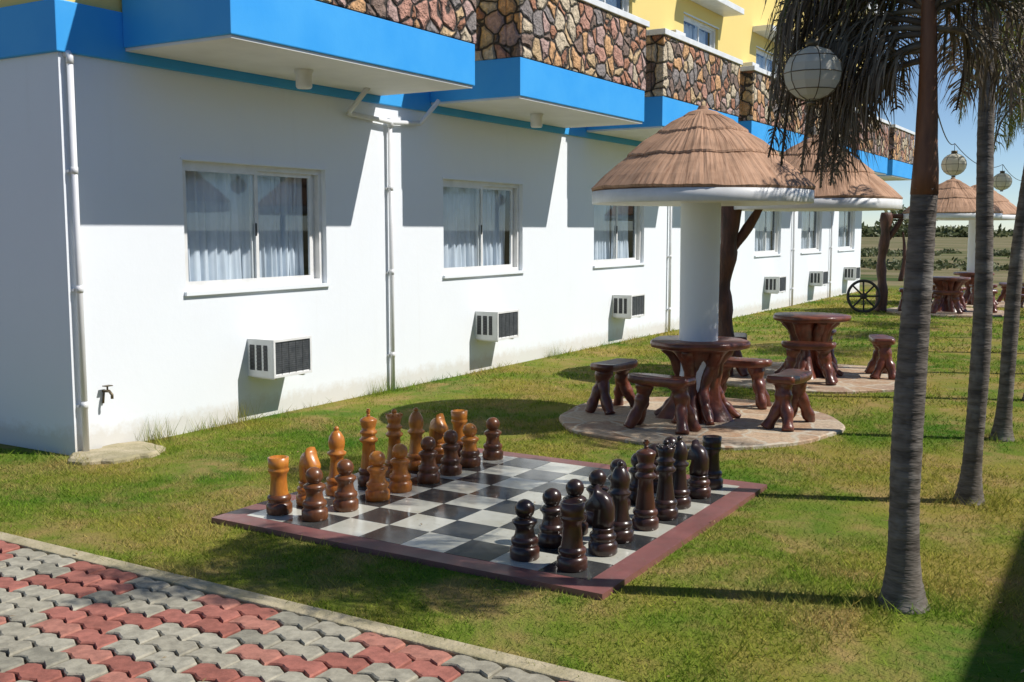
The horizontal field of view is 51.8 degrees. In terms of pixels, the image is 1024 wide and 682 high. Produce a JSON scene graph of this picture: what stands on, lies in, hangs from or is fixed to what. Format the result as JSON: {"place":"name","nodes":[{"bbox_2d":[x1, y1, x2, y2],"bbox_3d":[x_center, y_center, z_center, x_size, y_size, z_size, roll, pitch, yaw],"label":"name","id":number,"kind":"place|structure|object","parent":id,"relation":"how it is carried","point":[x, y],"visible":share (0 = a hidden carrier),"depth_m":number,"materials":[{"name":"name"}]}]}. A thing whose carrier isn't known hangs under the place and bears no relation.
{"place":"outdoors","nodes":[
{"label":"outdoors","id":0,"kind":"place"},
{"bbox_2d":[0,540,567,681],"bbox_3d":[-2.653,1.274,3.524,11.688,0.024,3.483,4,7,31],"label":"paved path","id":1,"kind":"structure","parent":0,"point":[389,659],"depth_m":4.21,"materials":[{"name":"concrete"}]},
{"bbox_2d":[0,52,861,454],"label":"ground floor walls","id":2,"kind":"structure","parent":0,"point":[160,344],"depth_m":9.29,"materials":[{"name":"white paint"}]},
{"bbox_2d":[180,157,330,295],"bbox_3d":[-2.233,-0.997,9.244,0.145,1.110,1.760,4,7,31],"label":"window","id":3,"kind":"structure","parent":2,"relation":"attached to","point":[255,281],"depth_m":9.28,"materials":[{"name":"white glass"}]},
{"bbox_2d":[247,334,311,379],"bbox_3d":[-2.045,0.139,9.293,0.309,0.350,0.488,4,7,31],"label":"air conditioner","id":4,"kind":"object","parent":2,"relation":"attached to","point":[273,357],"visible":1,"depth_m":9.14,"materials":[{"name":"plastic"}]},
{"bbox_2d":[122,0,474,85],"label":"balcony slab","id":5,"kind":"structure","parent":2,"relation":"attached to","point":[322,28],"depth_m":7.95,"materials":[{"name":"paint"}]},
{"bbox_2d":[125,34,471,95],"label":"balcony soffit","id":6,"kind":"structure","parent":5,"relation":"attached to","point":[240,53],"depth_m":8.50,"materials":[{"name":"paint"}]},
{"bbox_2d":[294,69,312,88],"bbox_3d":[-1.735,-2.182,8.796,0.156,0.152,0.156,4,7,31],"label":"soffit lamp","id":7,"kind":"object","parent":6,"relation":"attached to","point":[303,78],"visible":1,"depth_m":8.74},
{"bbox_2d":[302,178,308,274],"bbox_3d":[-2.938,-1.046,9.665,1.470,1.660,2.320,4,7,31],"label":"room","id":8,"kind":"object","parent":2,"relation":"attached to","point":[305,220],"depth_m":10.48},
{"bbox_2d":[185,171,303,281],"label":"curtains","id":9,"kind":"object","parent":8,"relation":"attached to","point":[218,227],"visible":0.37,"depth_m":9.24,"materials":[{"name":"fabric"}]},
{"bbox_2d":[0,0,641,145],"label":"blue band","id":10,"kind":"object","parent":2,"relation":"on","point":[40,27],"visible":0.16,"depth_m":7.72,"materials":[{"name":"paint"}]},
{"bbox_2d":[316,0,475,43],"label":"balcony stone wall","id":11,"kind":"structure","parent":10,"relation":"attached to","point":[455,19],"depth_m":9.22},
{"bbox_2d":[475,0,645,90],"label":"balcony stone wall","id":12,"kind":"structure","parent":10,"relation":"attached to","point":[577,36],"depth_m":11.36,"materials":[{"name":"stone"}]},
{"bbox_2d":[579,0,649,27],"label":"balcony cap","id":13,"kind":"object","parent":12,"relation":"on","point":[603,6],"visible":0.16,"depth_m":12.36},
{"bbox_2d":[644,35,739,116],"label":"balcony stone wall","id":14,"kind":"structure","parent":10,"relation":"attached to","point":[680,71],"depth_m":14.44,"materials":[{"name":"stone"}]},
{"bbox_2d":[646,28,742,64],"bbox_3d":[2.259,-4.155,15.149,1.153,0.073,3.040,4,7,31],"label":"balcony cap","id":15,"kind":"object","parent":14,"relation":"on","point":[687,40],"visible":0.38,"depth_m":14.40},
{"bbox_2d":[738,71,805,134],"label":"balcony stone wall","id":16,"kind":"structure","parent":10,"relation":"attached to","point":[752,99],"depth_m":16.89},
{"bbox_2d":[740,65,781,81],"bbox_3d":[4.132,-4.480,18.248,1.153,0.073,3.110,4,7,31],"label":"balcony cap","id":17,"kind":"object","parent":16,"relation":"on","point":[753,68],"visible":0.26,"depth_m":16.75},
{"bbox_2d":[806,105,851,146],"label":"balcony stone wall","id":18,"kind":"structure","parent":10,"relation":"attached to","point":[809,134],"depth_m":19.87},
{"bbox_2d":[857,118,888,157],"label":"balcony stone wall","id":19,"kind":"structure","parent":10,"relation":"attached to","point":[885,127],"depth_m":24.65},
{"bbox_2d":[888,127,914,164],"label":"balcony stone wall","id":20,"kind":"structure","parent":10,"relation":"attached to","point":[903,145],"depth_m":26.72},
{"bbox_2d":[62,50,832,450],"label":"drain pipes","id":21,"kind":"object","parent":2,"relation":"attached to","point":[72,170],"visible":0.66,"depth_m":7.73,"materials":[{"name":"white plastic"}]},
{"bbox_2d":[442,177,524,277],"bbox_3d":[-0.348,-1.325,12.364,0.145,1.110,1.760,4,7,31],"label":"window","id":22,"kind":"structure","parent":2,"relation":"attached to","point":[512,266],"depth_m":12.44,"materials":[{"name":"white glass"}]},
{"bbox_2d":[475,309,518,341],"bbox_3d":[-0.176,-0.186,12.387,0.309,0.350,0.488,4,7,31],"label":"air conditioner","id":23,"kind":"object","parent":2,"relation":"attached to","point":[494,325],"visible":1,"depth_m":12.22,"materials":[{"name":"plastic"}]},
{"bbox_2d":[504,191,508,263],"bbox_3d":[-1.053,-1.374,12.785,1.470,1.660,2.320,4,7,31],"label":"room","id":24,"kind":"object","parent":2,"relation":"in","point":[506,254],"depth_m":13.54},
{"bbox_2d":[443,187,505,267],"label":"curtains","id":25,"kind":"object","parent":24,"relation":"attached to","point":[459,216],"visible":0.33,"depth_m":12.42,"materials":[{"name":"fabric"}]},
{"bbox_2d":[430,57,644,121],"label":"balcony slab","id":26,"kind":"structure","parent":2,"relation":"attached to","point":[515,76],"depth_m":11.15,"materials":[{"name":"paint"}]},
{"bbox_2d":[431,96,641,127],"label":"balcony soffit","id":27,"kind":"structure","parent":26,"relation":"attached to","point":[524,108],"depth_m":11.87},
{"bbox_2d":[530,113,542,127],"bbox_3d":[0.281,-2.533,12.133,0.156,0.152,0.156,4,7,31],"label":"soffit lamp","id":28,"kind":"object","parent":27,"relation":"attached to","point":[536,120],"visible":1,"depth_m":12.07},
{"bbox_2d":[593,206,645,267],"bbox_3d":[1.553,-1.655,15.510,0.145,1.110,1.760,4,7,31],"label":"window","id":29,"kind":"structure","parent":2,"relation":"attached to","point":[615,261],"depth_m":15.78,"materials":[{"name":"white glass"}]},
{"bbox_2d":[610,205,633,257],"bbox_3d":[0.848,-1.705,15.931,1.470,1.660,2.320,4,7,31],"label":"room","id":30,"kind":"object","parent":2,"relation":"in","point":[631,231],"depth_m":16.67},
{"bbox_2d":[594,205,628,259],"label":"curtains","id":31,"kind":"object","parent":30,"relation":"attached to","point":[603,233],"visible":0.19,"depth_m":15.60,"materials":[{"name":"fabric"}]},
{"bbox_2d":[612,293,644,318],"bbox_3d":[1.715,-0.515,15.516,0.309,0.350,0.488,4,7,31],"label":"air conditioner","id":32,"kind":"object","parent":2,"relation":"attached to","point":[628,305],"visible":1,"depth_m":15.35,"materials":[{"name":"plastic"}]},
{"bbox_2d":[586,96,737,129],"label":"balcony slab","id":33,"kind":"structure","parent":2,"relation":"attached to","point":[663,111],"depth_m":13.87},
{"bbox_2d":[587,126,662,140],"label":"balcony soffit","id":34,"kind":"structure","parent":33,"relation":"attached to","point":[640,133],"depth_m":14.42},
{"bbox_2d":[754,211,781,256],"bbox_3d":[5.199,-2.290,21.546,0.145,1.110,1.760,4,7,31],"label":"window","id":35,"kind":"structure","parent":2,"relation":"attached to","point":[764,252],"depth_m":21.89,"materials":[{"name":"white glass"}]},
{"bbox_2d":[738,120,803,151],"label":"balcony slab","id":36,"kind":"structure","parent":2,"relation":"attached to","point":[757,129],"depth_m":17.38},
{"bbox_2d":[771,211,774,249],"bbox_3d":[4.494,-2.339,21.966,1.470,1.660,2.320,4,7,31],"label":"room","id":37,"kind":"object","parent":2,"relation":"in","point":[772,229],"depth_m":22.66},
{"bbox_2d":[755,211,770,250],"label":"curtains","id":38,"kind":"object","parent":37,"relation":"attached to","point":[759,235],"visible":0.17,"depth_m":21.77,"materials":[{"name":"fabric"}]},
{"bbox_2d":[764,276,785,293],"bbox_3d":[5.392,-1.154,21.602,0.309,0.350,0.488,4,7,31],"label":"air conditioner","id":39,"kind":"object","parent":2,"relation":"attached to","point":[774,284],"visible":1,"depth_m":21.42,"materials":[{"name":"plastic"}]},
{"bbox_2d":[801,211,822,253],"bbox_3d":[6.873,-2.581,24.316,0.145,1.110,1.760,4,7,31],"label":"window","id":40,"kind":"structure","parent":2,"relation":"attached to","point":[807,250],"depth_m":24.76,"materials":[{"name":"white glass"}]},
{"bbox_2d":[813,211,815,247],"bbox_3d":[6.168,-2.630,24.737,1.470,1.660,2.320,4,7,31],"label":"room","id":41,"kind":"object","parent":2,"relation":"attached to","point":[814,226],"depth_m":25.41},
{"bbox_2d":[801,211,813,248],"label":"curtains","id":42,"kind":"object","parent":41,"relation":"attached to","point":[804,232],"visible":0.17,"depth_m":24.54,"materials":[{"name":"fabric"}]},
{"bbox_2d":[809,270,827,285],"bbox_3d":[7.112,-1.454,24.450,0.309,0.350,0.488,4,7,31],"label":"air conditioner","id":43,"kind":"object","parent":2,"relation":"attached to","point":[818,277],"visible":1,"depth_m":24.27,"materials":[{"name":"plastic"}]},
{"bbox_2d":[838,211,855,250],"bbox_3d":[8.573,-2.877,27.129,0.145,1.110,1.760,4,7,31],"label":"window","id":44,"kind":"structure","parent":2,"relation":"attached to","point":[845,248],"depth_m":27.54,"materials":[{"name":"white glass"}]},
{"bbox_2d":[846,212,849,245],"bbox_3d":[7.868,-2.926,27.550,1.470,1.660,2.320,4,7,31],"label":"room","id":45,"kind":"object","parent":2,"relation":"in","point":[847,228],"depth_m":28.23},
{"bbox_2d":[838,211,846,246],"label":"curtains","id":46,"kind":"object","parent":45,"relation":"attached to","point":[840,228],"visible":0.15,"depth_m":27.34,"materials":[{"name":"fabric"}]},
{"bbox_2d":[843,266,860,280],"bbox_3d":[8.760,-1.740,27.178,0.309,0.350,0.488,4,7,31],"label":"air conditioner","id":47,"kind":"object","parent":2,"relation":"attached to","point":[851,273],"visible":0.98,"depth_m":27.00,"materials":[{"name":"plastic"}]},
{"bbox_2d":[853,150,887,173],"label":"balcony slab","id":48,"kind":"structure","parent":2,"relation":"attached to","point":[881,166],"depth_m":24.41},
{"bbox_2d":[877,159,912,178],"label":"balcony slab","id":49,"kind":"structure","parent":2,"relation":"attached to","point":[899,168],"depth_m":26.71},
{"bbox_2d":[878,175,910,180],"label":"balcony soffit","id":50,"kind":"structure","parent":49,"relation":"attached to","point":[889,178],"depth_m":27.27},
{"bbox_2d":[0,0,864,79],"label":"wall","id":51,"kind":"structure","parent":0,"point":[737,37],"depth_m":18.52,"materials":[{"name":"yellow paint"}]},
{"bbox_2d":[683,12,718,48],"bbox_3d":[3.165,-4.889,17.868,0.145,1.050,1.640,4,7,31],"label":"window","id":52,"kind":"structure","parent":51,"relation":"attached to","point":[702,26],"depth_m":17.93,"materials":[{"name":"white glass"}]},
{"bbox_2d":[684,21,709,45],"bbox_3d":[2.460,-4.939,18.289,1.470,1.600,2.200,4,7,31],"label":"room","id":53,"kind":"object","parent":52,"relation":"in","point":[707,36],"depth_m":18.91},
{"bbox_2d":[684,23,705,43],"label":"curtains","id":54,"kind":"object","parent":53,"relation":"attached to","point":[689,31],"visible":0.2,"depth_m":18.01,"materials":[{"name":"fabric"}]},
{"bbox_2d":[671,0,743,36],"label":"window hood","id":55,"kind":"object","parent":51,"relation":"attached to","point":[725,8],"depth_m":17.86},
{"bbox_2d":[742,24,791,66],"bbox_3d":[5.128,-5.537,20.631,0.380,1.000,2.650,4,7,31],"label":"window hood","id":56,"kind":"object","parent":51,"relation":"attached to","point":[761,30],"depth_m":19.96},
{"bbox_2d":[756,46,777,73],"bbox_3d":[5.071,-5.221,21.022,0.145,1.050,1.640,4,7,31],"label":"window","id":57,"kind":"structure","parent":51,"relation":"attached to","point":[759,52],"depth_m":20.99,"materials":[{"name":"white glass"}]},
{"bbox_2d":[0,236,1023,681],"bbox_3d":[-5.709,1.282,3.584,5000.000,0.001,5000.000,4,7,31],"label":"ground","id":58,"kind":"structure","parent":0,"point":[946,646],"depth_m":5.73,"materials":[{"name":"plant"}]},
{"bbox_2d":[67,441,165,464],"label":"concrete slab","id":59,"kind":"structure","parent":58,"relation":"on","point":[124,452],"depth_m":7.67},
{"bbox_2d":[0,532,624,681],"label":"path kerb","id":60,"kind":"structure","parent":58,"relation":"on","point":[499,658],"depth_m":4.48,"materials":[{"name":"concrete"}]},
{"bbox_2d":[211,448,766,600],"bbox_3d":[-0.035,0.999,6.372,2.460,0.082,2.390,4,7,31],"label":"giant chess board","id":61,"kind":"object","parent":58,"relation":"on","point":[465,517],"visible":0.56,"depth_m":5.84,"materials":[{"name":"tile"}]},
{"bbox_2d":[266,455,292,515],"bbox_3d":[-1.339,0.826,6.056,0.148,0.328,0.148,2,6,23],"label":"chess rook","id":62,"kind":"object","parent":61,"relation":"on","point":[279,503],"visible":1,"depth_m":6.01,"materials":[{"name":"brown wood"}]},
{"bbox_2d":[296,447,320,505],"bbox_3d":[-1.202,0.794,6.251,0.148,0.350,0.168,-6,8,-43],"label":"chess knight","id":63,"kind":"object","parent":61,"relation":"on","point":[308,458],"visible":0.56,"depth_m":6.21,"materials":[{"name":"orange wood"}]},
{"bbox_2d":[301,467,327,521],"bbox_3d":[-1.111,0.854,5.930,0.148,0.298,0.148,4,7,30],"label":"chess pawn","id":64,"kind":"object","parent":61,"relation":"on","point":[314,504],"visible":1,"depth_m":5.88,"materials":[{"name":"brown wood"}]},
{"bbox_2d":[325,426,345,496],"bbox_3d":[-1.077,0.733,6.485,0.148,0.424,0.148,4,7,35],"label":"chess bishop","id":65,"kind":"object","parent":61,"relation":"on","point":[336,453],"visible":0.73,"depth_m":6.44,"materials":[{"name":"orange wood"}]},
{"bbox_2d":[333,459,358,511],"bbox_3d":[-0.968,0.833,6.133,0.148,0.298,0.148,4,7,36],"label":"chess pawn","id":66,"kind":"object","parent":61,"relation":"on","point":[345,496],"visible":1,"depth_m":6.09,"materials":[{"name":"brown wood"}]},
{"bbox_2d":[358,409,377,486],"bbox_3d":[-0.913,0.674,6.725,0.148,0.490,0.148,1,6,13],"label":"chess king","id":67,"kind":"object","parent":61,"relation":"on","point":[368,439],"visible":0.84,"depth_m":6.68,"materials":[{"name":"brown wood"}]},
{"bbox_2d":[365,451,389,501],"bbox_3d":[-0.812,0.809,6.365,0.148,0.298,0.148,6,8,43],"label":"chess pawn","id":68,"kind":"object","parent":61,"relation":"on","point":[377,485],"visible":1,"depth_m":6.32,"materials":[{"name":"orange wood"}]},
{"bbox_2d":[384,409,402,477],"bbox_3d":[-0.776,0.669,6.963,0.148,0.450,0.148,-6,8,-42],"label":"chess queen","id":69,"kind":"object","parent":61,"relation":"on","point":[394,433],"visible":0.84,"depth_m":6.92,"materials":[{"name":"orange wood"}]},
{"bbox_2d":[388,443,411,492],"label":"chess pawn","id":70,"kind":"object","parent":61,"relation":"on","point":[400,481],"visible":1,"depth_m":6.53,"materials":[{"name":"orange wood"}]},
{"bbox_2d":[406,407,424,470],"bbox_3d":[-0.652,0.660,7.175,0.148,0.424,0.148,3,7,27],"label":"chess bishop","id":71,"kind":"object","parent":61,"relation":"on","point":[415,431],"visible":0.76,"depth_m":7.13,"materials":[{"name":"orange wood"}]},
{"bbox_2d":[417,436,439,483],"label":"chess pawn","id":72,"kind":"object","parent":61,"relation":"on","point":[428,469],"visible":1,"depth_m":6.76,"materials":[{"name":"brown wood"}]},
{"bbox_2d":[429,413,447,463],"bbox_3d":[-0.518,0.675,7.387,0.148,0.350,0.168,-6,8,-43],"label":"chess knight","id":73,"kind":"object","parent":61,"relation":"on","point":[438,427],"visible":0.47,"depth_m":7.34,"materials":[{"name":"orange wood"}]},
{"bbox_2d":[440,430,461,475],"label":"chess pawn","id":74,"kind":"object","parent":61,"relation":"on","point":[450,465],"visible":1,"depth_m":6.99,"materials":[{"name":"brown wood"}]},
{"bbox_2d":[451,409,467,456],"bbox_3d":[-0.380,0.663,7.610,0.148,0.328,0.148,2,6,16],"label":"chess rook","id":75,"kind":"object","parent":61,"relation":"on","point":[459,420],"visible":0.52,"depth_m":7.56,"materials":[{"name":"brown wood"}]},
{"bbox_2d":[460,423,480,467],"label":"chess pawn","id":76,"kind":"object","parent":61,"relation":"on","point":[469,454],"visible":0.98,"depth_m":7.22,"materials":[{"name":"brown wood"}]},
{"bbox_2d":[482,417,502,460],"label":"chess pawn","id":77,"kind":"object","parent":61,"relation":"on","point":[492,450],"visible":1,"depth_m":7.45,"materials":[{"name":"brown wood"}]},
{"bbox_2d":[510,499,539,561],"bbox_3d":[0.063,0.929,5.222,0.148,0.298,0.148,5,8,39],"label":"chess pawn","id":78,"kind":"object","parent":61,"relation":"on","point":[524,546],"visible":1,"depth_m":5.18,"materials":[{"name":"brown wood"}]},
{"bbox_2d":[538,488,562,547],"bbox_3d":[0.206,0.905,5.451,0.148,0.298,0.148,5,8,42],"label":"chess pawn","id":79,"kind":"object","parent":61,"relation":"on","point":[550,529],"visible":0.89,"depth_m":5.40,"materials":[{"name":"black wood"}]},
{"bbox_2d":[557,499,586,572],"bbox_3d":[0.289,0.931,5.059,0.148,0.328,0.148,4,7,36],"label":"chess rook","id":80,"kind":"object","parent":61,"relation":"on","point":[571,557],"visible":1,"depth_m":5.01,"materials":[{"name":"brown wood"}]},
{"bbox_2d":[563,479,587,535],"bbox_3d":[0.336,0.884,5.648,0.148,0.298,0.148,2,6,23],"label":"chess pawn","id":81,"kind":"object","parent":61,"relation":"on","point":[574,488],"visible":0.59,"depth_m":5.61,"materials":[{"name":"black wood"}]},
{"bbox_2d":[584,469,608,523],"bbox_3d":[0.475,0.860,5.874,0.148,0.298,0.148,2,6,20],"label":"chess pawn","id":82,"kind":"object","parent":61,"relation":"on","point":[597,476],"visible":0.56,"depth_m":5.83,"materials":[{"name":"brown wood"}]},
{"bbox_2d":[585,484,617,556],"bbox_3d":[0.449,0.894,5.305,0.168,0.350,0.148,3,7,29],"label":"chess knight","id":83,"kind":"object","parent":61,"relation":"on","point":[602,542],"visible":1,"depth_m":5.26,"materials":[{"name":"black wood"}]},
{"bbox_2d":[607,459,630,509],"bbox_3d":[0.618,0.832,6.140,0.148,0.298,0.148,4,7,32],"label":"chess pawn","id":84,"kind":"object","parent":61,"relation":"on","point":[613,464],"visible":0.28,"depth_m":6.11,"materials":[{"name":"black wood"}]},
{"bbox_2d":[609,461,633,543],"bbox_3d":[0.565,0.835,5.515,0.148,0.424,0.148,6,8,45],"label":"chess bishop","id":85,"kind":"object","parent":61,"relation":"on","point":[619,492],"visible":0.91,"depth_m":5.47,"materials":[{"name":"black wood"}]},
{"bbox_2d":[628,453,637,503],"bbox_3d":[0.759,0.813,6.321,0.148,0.298,0.148,2,6,19],"label":"chess piece","id":86,"kind":"object","parent":61,"relation":"on","point":[633,485],"visible":0.33,"depth_m":6.28,"materials":[{"name":"black wood"}]},
{"bbox_2d":[632,439,658,530],"bbox_3d":[0.728,0.778,5.741,0.148,0.490,0.148,6,8,45],"label":"chess king","id":87,"kind":"object","parent":61,"relation":"on","point":[645,513],"visible":1,"depth_m":5.70,"materials":[{"name":"brown wood"}]},
{"bbox_2d":[648,443,658,492],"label":"chess pawn","id":88,"kind":"object","parent":61,"relation":"on","point":[654,448],"visible":0.21,"depth_m":6.52,"materials":[{"name":"brown wood"}]},
{"bbox_2d":[654,439,677,520],"bbox_3d":[0.866,0.776,5.947,0.148,0.450,0.148,5,8,40],"label":"chess queen","id":89,"kind":"object","parent":61,"relation":"on","point":[666,504],"visible":0.95,"depth_m":5.91,"materials":[{"name":"black wood"}]},
{"bbox_2d":[672,436,690,509],"bbox_3d":[0.979,0.764,6.188,0.148,0.424,0.148,2,6,19],"label":"chess bishop","id":90,"kind":"object","parent":61,"relation":"on","point":[681,488],"visible":0.76,"depth_m":6.14,"materials":[{"name":"black wood"}]},
{"bbox_2d":[687,439,710,498],"bbox_3d":[1.134,0.775,6.435,0.148,0.350,0.168,-5,8,-41],"label":"chess knight","id":91,"kind":"object","parent":61,"relation":"on","point":[698,481],"visible":0.94,"depth_m":6.39,"materials":[{"name":"brown wood"}]},
{"bbox_2d":[702,435,722,489],"bbox_3d":[1.261,0.762,6.662,0.148,0.328,0.148,-5,8,-39],"label":"chess rook","id":92,"kind":"object","parent":61,"relation":"on","point":[712,445],"visible":0.73,"depth_m":6.61,"materials":[{"name":"black wood"}]},
{"bbox_2d":[559,105,844,450],"bbox_3d":[1.613,-0.625,9.033,2.434,2.735,2.400,4,7,31],"label":"thatched picnic hut","id":93,"kind":"object","parent":58,"relation":"on","point":[701,165],"visible":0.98,"depth_m":8.68,"materials":[{"name":"white paint"}]},
{"bbox_2d":[718,135,902,393],"bbox_3d":[3.329,-0.906,11.705,2.400,2.735,2.416,4,7,31],"label":"thatched picnic hut","id":94,"kind":"object","parent":58,"relation":"on","point":[810,345],"visible":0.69,"depth_m":11.50,"materials":[{"name":"brown plant"}]},
{"bbox_2d":[846,279,880,312],"bbox_3d":[7.036,-0.897,21.110,0.676,0.676,0.120,0,-2,3],"label":"wagon wheel","id":95,"kind":"object","parent":58,"relation":"on","point":[863,295],"visible":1,"depth_m":21.09,"materials":[{"name":"brown wood"}]},
{"bbox_2d":[761,0,1023,614],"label":"palm tree","id":96,"kind":"object","parent":58,"relation":"on","point":[865,94],"visible":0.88,"depth_m":4.52,"materials":[{"name":"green plant"}]},
{"bbox_2d":[783,0,841,104],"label":"capiz lantern","id":97,"kind":"object","parent":96,"relation":"hanging from","point":[812,70],"visible":1,"depth_m":4.33,"materials":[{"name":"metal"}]},
{"bbox_2d":[938,114,1020,180],"bbox_3d":[6.294,-2.263,13.399,0.588,0.408,20.262,3,7,28],"label":"lantern cable","id":98,"kind":"object","parent":96,"relation":"attached to","point":[959,148],"visible":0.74,"depth_m":9.96,"materials":[{"name":"plastic"}]},
{"bbox_2d":[941,144,966,176],"bbox_3d":[4.471,-1.826,10.667,0.246,0.338,0.246,4,7,31],"label":"capiz lantern","id":99,"kind":"object","parent":98,"relation":"hanging from","point":[954,163],"visible":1,"depth_m":10.60,"materials":[{"name":"metal"}]},
{"bbox_2d":[993,165,1011,191],"bbox_3d":[6.388,-2.125,13.747,0.246,0.348,0.246,4,7,31],"label":"capiz lantern","id":100,"kind":"object","parent":98,"relation":"hanging from","point":[1002,180],"visible":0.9,"depth_m":13.68,"materials":[{"name":"metal"}]},
{"bbox_2d":[873,204,937,280],"bbox_3d":[12.766,-3.194,34.269,1.972,2.512,1.323,4,7,31],"label":"tree","id":101,"kind":"object","parent":58,"relation":"on","point":[902,270],"visible":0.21,"depth_m":34.26,"materials":[{"name":"brown plant"}]},
{"bbox_2d":[861,222,1012,236],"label":"distant treeline","id":102,"kind":"object","parent":58,"relation":"on","point":[941,231],"visible":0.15,"depth_m":247.83,"materials":[{"name":"green plant"}]},
{"bbox_2d":[873,177,1003,316],"bbox_3d":[8.729,-1.900,21.161,2.573,2.735,2.407,4,7,31],"label":"thatched picnic hut","id":103,"kind":"object","parent":58,"relation":"on","point":[956,198],"visible":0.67,"depth_m":20.86,"materials":[{"name":"brown plant"}]},
{"bbox_2d":[860,247,1023,270],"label":"field bushes","id":104,"kind":"object","parent":58,"relation":"on","point":[891,265],"visible":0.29,"depth_m":46.45,"materials":[{"name":"green plant"}]},
{"bbox_2d":[953,2,1000,505],"bbox_3d":[2.870,-1.137,6.166,1.716,4.337,1.625,0,6,-1],"label":"palm tree","id":105,"kind":"object","parent":58,"relation":"on","point":[970,485],"visible":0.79,"depth_m":6.24,"materials":[{"name":"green plant"}]},
{"bbox_2d":[931,185,1023,307],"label":"thatched picnic hut","id":106,"kind":"object","parent":58,"relation":"on","point":[1005,206],"visible":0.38,"depth_m":23.41,"materials":[{"name":"white paint"}]},
{"bbox_2d":[937,0,1023,441],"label":"palm tree","id":107,"kind":"object","parent":58,"relation":"on","point":[1002,426],"visible":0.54,"depth_m":8.23,"materials":[{"name":"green plant"}]},
{"bbox_2d":[953,34,1023,400],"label":"palm tree","id":108,"kind":"object","parent":58,"relation":"on","point":[1004,124],"visible":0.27,"depth_m":9.91,"materials":[{"name":"green plant"}]},
{"bbox_2d":[997,56,1023,150],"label":"palm tree","id":109,"kind":"object","parent":58,"relation":"on","point":[1010,135],"visible":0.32,"depth_m":12.00,"materials":[{"name":"green plant"}]},
{"bbox_2d":[10,389,1023,681],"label":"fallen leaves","id":110,"kind":"object","parent":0,"point":[354,471],"visible":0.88,"depth_m":5.92,"materials":[{"name":"brown plant"}]},
{"bbox_2d":[862,1,1023,230],"label":"sky","id":111,"kind":"structure","parent":0,"point":[963,134],"materials":[{"name":"blue"}]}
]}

